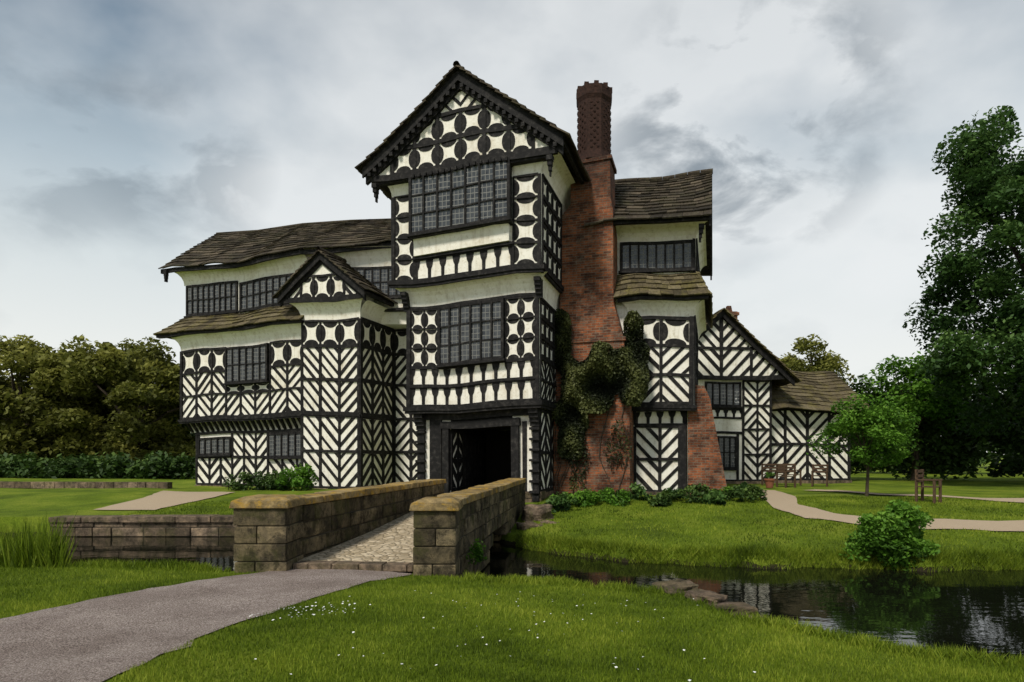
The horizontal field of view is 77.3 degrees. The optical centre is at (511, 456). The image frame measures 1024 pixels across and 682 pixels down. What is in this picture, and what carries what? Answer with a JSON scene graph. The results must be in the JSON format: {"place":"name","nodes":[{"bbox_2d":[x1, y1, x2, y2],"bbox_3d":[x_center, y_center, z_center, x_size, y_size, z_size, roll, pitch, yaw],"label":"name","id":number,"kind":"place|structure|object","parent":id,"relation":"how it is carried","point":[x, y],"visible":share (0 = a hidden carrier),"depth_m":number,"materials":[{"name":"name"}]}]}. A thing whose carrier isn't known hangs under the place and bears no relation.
{"place":"outdoors","nodes":[
{"label":"outdoors","id":0,"kind":"place"},
{"bbox_2d":[93,491,232,509],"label":"garden path","id":1,"kind":"structure","parent":0,"point":[159,500],"depth_m":19.11,"materials":[{"name":"beige gravel"}]},
{"bbox_2d":[0,569,412,681],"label":"gravel path","id":2,"kind":"structure","parent":0,"point":[100,639],"depth_m":5.80,"materials":[{"name":"grey gravel"}]},
{"bbox_2d":[0,458,1023,681],"bbox_3d":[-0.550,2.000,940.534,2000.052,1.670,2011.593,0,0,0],"label":"ground","id":3,"kind":"structure","parent":0,"point":[27,502],"depth_m":12.47,"materials":[{"name":"green plant"}]},
{"bbox_2d":[0,364,26,421],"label":"oak tree","id":4,"kind":"object","parent":3,"relation":"on","point":[12,391],"visible":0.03,"depth_m":46.92,"materials":[{"name":"green plant"}]},
{"bbox_2d":[0,334,120,462],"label":"oak tree","id":5,"kind":"object","parent":3,"relation":"on","point":[28,361],"visible":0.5,"depth_m":41.19,"materials":[{"name":"green plant"}]},
{"bbox_2d":[0,481,171,488],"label":"garden wall","id":6,"kind":"structure","parent":3,"relation":"on","point":[46,485],"depth_m":24.45,"materials":[{"name":"stone"}]},
{"bbox_2d":[0,450,195,479],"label":"hedge","id":7,"kind":"object","parent":3,"relation":"on","point":[112,465],"visible":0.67,"depth_m":35.41,"materials":[{"name":"green plant"}]},
{"bbox_2d":[23,334,195,461],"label":"oak tree","id":8,"kind":"object","parent":3,"relation":"on","point":[134,401],"visible":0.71,"depth_m":40.64,"materials":[{"name":"green plant"}]},
{"bbox_2d":[50,338,187,449],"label":"oak tree","id":9,"kind":"object","parent":3,"relation":"on","point":[128,346],"visible":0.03,"depth_m":49.28,"materials":[{"name":"green plant"}]},
{"bbox_2d":[0,557,239,573],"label":"bank grass","id":10,"kind":"structure","parent":3,"relation":"on","point":[173,564],"depth_m":8.94,"materials":[{"name":"green plant"}]},
{"bbox_2d":[48,514,234,536],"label":"moat wall","id":11,"kind":"structure","parent":3,"relation":"on","point":[203,525],"depth_m":15.62,"materials":[{"name":"stone"}]},
{"bbox_2d":[169,412,194,436],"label":"oak tree","id":12,"kind":"object","parent":3,"relation":"on","point":[192,434],"depth_m":49.07,"materials":[{"name":"green plant"}]},
{"bbox_2d":[221,470,293,490],"bbox_3d":[-9.174,0.939,23.443,2.802,0.979,1.411,0,0,7],"label":"border shrub","id":13,"kind":"object","parent":3,"relation":"on","point":[267,479],"visible":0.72,"depth_m":23.21,"materials":[{"name":"green plant"}]},
{"bbox_2d":[275,463,318,490],"bbox_3d":[-7.719,0.837,22.824,1.610,1.246,1.157,0,0,0],"label":"border shrub","id":14,"kind":"object","parent":3,"relation":"on","point":[303,480],"visible":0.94,"depth_m":22.65,"materials":[{"name":"green plant"}]},
{"bbox_2d":[229,478,525,577],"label":"stone bridge","id":15,"kind":"structure","parent":3,"relation":"on","point":[427,527],"depth_m":9.55,"materials":[{"name":"stone"}]},
{"bbox_2d":[466,538,487,564],"bbox_3d":[-0.515,1.386,9.450,0.335,0.390,0.429,0,0,0],"label":"bridge weed","id":16,"kind":"object","parent":15,"relation":"attached to","point":[476,553],"visible":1,"depth_m":9.38,"materials":[{"name":"green plant"}]},
{"bbox_2d":[194,485,687,501],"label":"stone plinth","id":17,"kind":"structure","parent":3,"relation":"on","point":[543,495],"depth_m":19.04,"materials":[{"name":"stone"}]},
{"bbox_2d":[172,70,711,501],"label":"timber frame walls","id":18,"kind":"structure","parent":3,"relation":"on","point":[445,367],"depth_m":19.61,"materials":[{"name":"paint"}]},
{"bbox_2d":[156,140,708,338],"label":"eaves fascia","id":19,"kind":"structure","parent":18,"relation":"attached to","point":[165,272],"depth_m":24.57,"materials":[{"name":"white wood"}]},
{"bbox_2d":[153,271,712,339],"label":"pent roofs","id":20,"kind":"structure","parent":18,"relation":"on","point":[676,285],"depth_m":20.32,"materials":[{"name":"stone"}]},
{"bbox_2d":[158,61,712,303],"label":"stone slate roofs","id":21,"kind":"structure","parent":18,"relation":"on","point":[681,195],"depth_m":23.39,"materials":[{"name":"stone"}]},
{"bbox_2d":[552,308,650,492],"bbox_3d":[2.607,-1.556,19.273,3.102,6.123,1.351,0,0,13],"label":"ivy","id":22,"kind":"object","parent":18,"relation":"attached to","point":[601,375],"visible":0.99,"depth_m":19.38,"materials":[{"name":"green plant"}]},
{"bbox_2d":[249,590,755,680],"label":"daisies","id":23,"kind":"object","parent":3,"relation":"on","point":[442,616],"visible":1,"depth_m":5.82,"materials":[{"name":"white plant"}]},
{"bbox_2d":[0,563,1023,681],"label":"grass","id":24,"kind":"structure","parent":3,"relation":"on","point":[957,669],"depth_m":5.14,"materials":[{"name":"green plant"}]},
{"bbox_2d":[515,521,542,530],"bbox_3d":[0.391,1.748,14.905,0.651,0.459,0.592,5,4,-25],"label":"boulder","id":25,"kind":"object","parent":3,"relation":"on","point":[523,526],"visible":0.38,"depth_m":14.76,"materials":[{"name":"stone"}]},
{"bbox_2d":[521,504,553,521],"bbox_3d":[0.635,1.524,15.894,0.819,0.691,0.956,0,3,0],"label":"boulder","id":26,"kind":"object","parent":3,"relation":"on","point":[535,512],"visible":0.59,"depth_m":15.50,"materials":[{"name":"stone"}]},
{"bbox_2d":[540,520,558,523],"bbox_3d":[0.946,1.696,15.199,0.580,0.379,0.575,3,-3,33],"label":"boulder","id":27,"kind":"object","parent":3,"relation":"on","point":[547,522],"visible":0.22,"depth_m":15.08,"materials":[{"name":"stone"}]},
{"bbox_2d":[544,497,570,508],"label":"border plant","id":28,"kind":"object","parent":3,"relation":"on","point":[554,505],"visible":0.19,"depth_m":17.23,"materials":[{"name":"green plant"}]},
{"bbox_2d":[546,492,578,512],"bbox_3d":[1.247,1.280,16.640,0.692,0.785,0.922,0,0,-40],"label":"border plant","id":29,"kind":"object","parent":3,"relation":"on","point":[556,501],"visible":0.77,"depth_m":16.56,"materials":[{"name":"green plant"}]},
{"bbox_2d":[550,491,580,504],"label":"border plant","id":30,"kind":"object","parent":3,"relation":"on","point":[568,494],"visible":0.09,"depth_m":17.61,"materials":[{"name":"green plant"}]},
{"bbox_2d":[569,490,601,507],"bbox_3d":[1.991,1.146,17.233,0.917,0.518,0.756,0,0,0],"label":"border plant","id":31,"kind":"object","parent":3,"relation":"on","point":[588,499],"visible":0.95,"depth_m":17.12,"materials":[{"name":"green plant"}]},
{"bbox_2d":[554,80,633,494],"bbox_3d":[2.627,-5.033,20.285,2.370,13.267,1.288,0,0,18],"label":"brick chimney stack","id":32,"kind":"object","parent":3,"relation":"on","point":[589,276],"visible":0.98,"depth_m":19.81,"materials":[{"name":"red brick"}]},
{"bbox_2d":[582,488,610,501],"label":"border plant","id":33,"kind":"object","parent":3,"relation":"on","point":[604,497],"visible":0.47,"depth_m":17.86,"materials":[{"name":"green plant"}]},
{"bbox_2d":[604,487,630,506],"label":"border plant","id":34,"kind":"object","parent":3,"relation":"on","point":[625,496],"visible":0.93,"depth_m":17.24,"materials":[{"name":"green plant"}]},
{"bbox_2d":[604,487,632,498],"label":"border plant","id":35,"kind":"object","parent":3,"relation":"on","point":[630,492],"visible":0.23,"depth_m":17.98,"materials":[{"name":"green plant"}]},
{"bbox_2d":[629,482,652,500],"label":"border plant","id":36,"kind":"object","parent":3,"relation":"on","point":[637,490],"visible":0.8,"depth_m":17.95,"materials":[{"name":"green plant"}]},
{"bbox_2d":[647,488,671,506],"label":"border plant","id":37,"kind":"object","parent":3,"relation":"on","point":[661,499],"visible":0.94,"depth_m":16.82,"materials":[{"name":"green plant"}]},
{"bbox_2d":[665,487,683,500],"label":"border plant","id":38,"kind":"object","parent":3,"relation":"on","point":[679,496],"visible":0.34,"depth_m":17.67,"materials":[{"name":"green plant"}]},
{"bbox_2d":[652,578,698,594],"bbox_3d":[1.910,1.549,7.453,0.477,0.192,0.457,-5,4,-17],"label":"edging stone","id":39,"kind":"object","parent":3,"relation":"on","point":[680,584],"visible":0.46,"depth_m":7.34,"materials":[{"name":"stone"}]},
{"bbox_2d":[668,486,701,502],"bbox_3d":[4.726,1.124,17.273,0.734,0.716,0.962,0,0,-37],"label":"border plant","id":40,"kind":"object","parent":3,"relation":"on","point":[690,490],"visible":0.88,"depth_m":17.19,"materials":[{"name":"green plant"}]},
{"bbox_2d":[685,483,713,499],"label":"border plant","id":41,"kind":"object","parent":3,"relation":"on","point":[703,490],"visible":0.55,"depth_m":17.77,"materials":[{"name":"green plant"}]},
{"bbox_2d":[684,589,727,605],"bbox_3d":[2.120,1.572,6.995,0.402,0.195,0.437,7,1,38],"label":"edging stone","id":42,"kind":"object","parent":3,"relation":"on","point":[712,596],"visible":0.51,"depth_m":6.91,"materials":[{"name":"stone"}]},
{"bbox_2d":[688,385,728,496],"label":"brick buttress","id":43,"kind":"structure","parent":3,"relation":"on","point":[705,465],"depth_m":19.49,"materials":[{"name":"red brick"}]},
{"bbox_2d":[696,488,726,505],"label":"border plant","id":44,"kind":"object","parent":3,"relation":"on","point":[715,500],"visible":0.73,"depth_m":16.94,"materials":[{"name":"green plant"}]},
{"bbox_2d":[702,486,732,498],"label":"border plant","id":45,"kind":"object","parent":3,"relation":"on","point":[727,488],"visible":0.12,"depth_m":17.97,"materials":[{"name":"green plant"}]},
{"bbox_2d":[712,602,757,617],"bbox_3d":[2.268,1.600,6.577,0.440,0.179,0.343,-2,-2,-6],"label":"edging stone","id":46,"kind":"object","parent":3,"relation":"on","point":[737,606],"visible":0.37,"depth_m":6.46,"materials":[{"name":"stone"}]},
{"bbox_2d":[722,487,758,501],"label":"border plant","id":47,"kind":"object","parent":3,"relation":"on","point":[736,493],"visible":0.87,"depth_m":17.58,"materials":[{"name":"green plant"}]},
{"bbox_2d":[732,481,753,498],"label":"border plant","id":48,"kind":"object","parent":3,"relation":"on","point":[745,483],"visible":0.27,"depth_m":18.63,"materials":[{"name":"green plant"}]},
{"bbox_2d":[463,571,1023,670],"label":"bank grass","id":49,"kind":"structure","parent":3,"relation":"on","point":[756,617],"depth_m":5.57,"materials":[{"name":"green plant"}]},
{"bbox_2d":[744,485,767,500],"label":"border plant","id":50,"kind":"object","parent":3,"relation":"on","point":[760,492],"visible":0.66,"depth_m":17.96,"materials":[{"name":"green plant"}]},
{"bbox_2d":[514,530,1023,572],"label":"bank grass","id":51,"kind":"structure","parent":3,"relation":"on","point":[779,551],"depth_m":11.48,"materials":[{"name":"green plant"}]},
{"bbox_2d":[764,472,774,487],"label":"potted plant","id":52,"kind":"object","parent":3,"relation":"on","point":[769,482],"visible":1,"depth_m":24.50,"materials":[{"name":"green plant"}]},
{"bbox_2d":[761,463,801,484],"bbox_3d":[11.176,0.723,26.539,1.500,0.900,0.520,0,0,-6],"label":"garden bench","id":53,"kind":"object","parent":3,"relation":"on","point":[762,468],"visible":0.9,"depth_m":26.69,"materials":[{"name":"brown wood"}]},
{"bbox_2d":[698,306,869,483],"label":"timber framed range","id":54,"kind":"structure","parent":3,"relation":"on","point":[768,406],"depth_m":28.37,"materials":[{"name":"paint"}]},
{"bbox_2d":[776,465,795,487],"bbox_3d":[10.806,0.754,25.221,0.550,0.900,0.520,0,0,-23],"label":"garden chair","id":55,"kind":"object","parent":3,"relation":"on","point":[785,471],"visible":0.98,"depth_m":25.27,"materials":[{"name":"brown wood"}]},
{"bbox_2d":[779,333,855,386],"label":"lime tree","id":56,"kind":"object","parent":3,"relation":"on","point":[828,361],"visible":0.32,"depth_m":58.23,"materials":[{"name":"green plant"}]},
{"bbox_2d":[811,464,827,486],"bbox_3d":[12.415,0.745,25.811,0.600,0.900,0.520,0,0,29],"label":"garden chair","id":57,"kind":"object","parent":3,"relation":"on","point":[813,475],"visible":1,"depth_m":25.89,"materials":[{"name":"brown wood"}]},
{"bbox_2d":[806,389,923,495],"bbox_3d":[10.861,-0.317,19.369,3.077,3.434,2.635,0,0,-17],"label":"field maple tree","id":58,"kind":"object","parent":3,"relation":"on","point":[870,423],"visible":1,"depth_m":19.01,"materials":[{"name":"green plant"}]},
{"bbox_2d":[839,499,940,570],"bbox_3d":[6.636,1.405,11.318,1.795,1.295,1.200,0,0,0],"label":"waterside bush","id":59,"kind":"object","parent":3,"relation":"on","point":[891,532],"visible":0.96,"depth_m":11.05,"materials":[{"name":"green plant"}]},
{"bbox_2d":[862,351,974,480],"bbox_3d":[20.478,-2.040,32.349,5.909,6.679,4.888,0,0,0],"label":"hazel tree","id":60,"kind":"object","parent":3,"relation":"on","point":[906,373],"visible":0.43,"depth_m":31.49,"materials":[{"name":"green plant"}]},
{"bbox_2d":[915,469,942,503],"bbox_3d":[11.264,0.790,17.298,0.420,0.900,0.520,0,0,-34],"label":"garden chair","id":61,"kind":"object","parent":3,"relation":"on","point":[922,479],"visible":0.92,"depth_m":17.32,"materials":[{"name":"brown wood"}]},
{"bbox_2d":[849,373,1023,479],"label":"shrubbery","id":62,"kind":"object","parent":3,"relation":"on","point":[944,451],"visible":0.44,"depth_m":31.95,"materials":[{"name":"green plant"}]},
{"bbox_2d":[857,373,1023,474],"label":"shrubbery","id":63,"kind":"object","parent":3,"relation":"on","point":[992,453],"visible":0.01,"depth_m":44.76,"materials":[{"name":"green plant"}]},
{"bbox_2d":[898,388,1016,464],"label":"woodland edge","id":64,"kind":"object","parent":3,"relation":"on","point":[985,461],"depth_m":70.73,"materials":[{"name":"green plant"}]},
{"bbox_2d":[902,105,1023,437],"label":"ash tree","id":65,"kind":"object","parent":3,"relation":"on","point":[990,183],"visible":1,"depth_m":24.39,"materials":[{"name":"green plant"}]},
{"bbox_2d":[0,0,1023,451],"label":"sky","id":66,"kind":"structure","parent":0,"point":[134,133],"materials":[{"name":"grey"}]},
{"bbox_2d":[1,535,1023,659],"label":"moat water","id":67,"kind":"structure","parent":0,"point":[979,610],"depth_m":9.63,"materials":[{"name":"black liquid"}]},
{"bbox_2d":[0,507,78,568],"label":"reeds","id":68,"kind":"object","parent":67,"relation":"on","point":[44,548],"visible":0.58,"depth_m":9.01,"materials":[{"name":"green plant"}]},
{"bbox_2d":[763,490,1023,530],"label":"garden path","id":69,"kind":"structure","parent":0,"point":[779,500],"depth_m":14.54,"materials":[{"name":"beige gravel"}]},
{"bbox_2d":[810,489,1023,501],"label":"garden path","id":70,"kind":"structure","parent":0,"point":[1010,499],"depth_m":19.01,"materials":[{"name":"beige gravel"}]}
]}

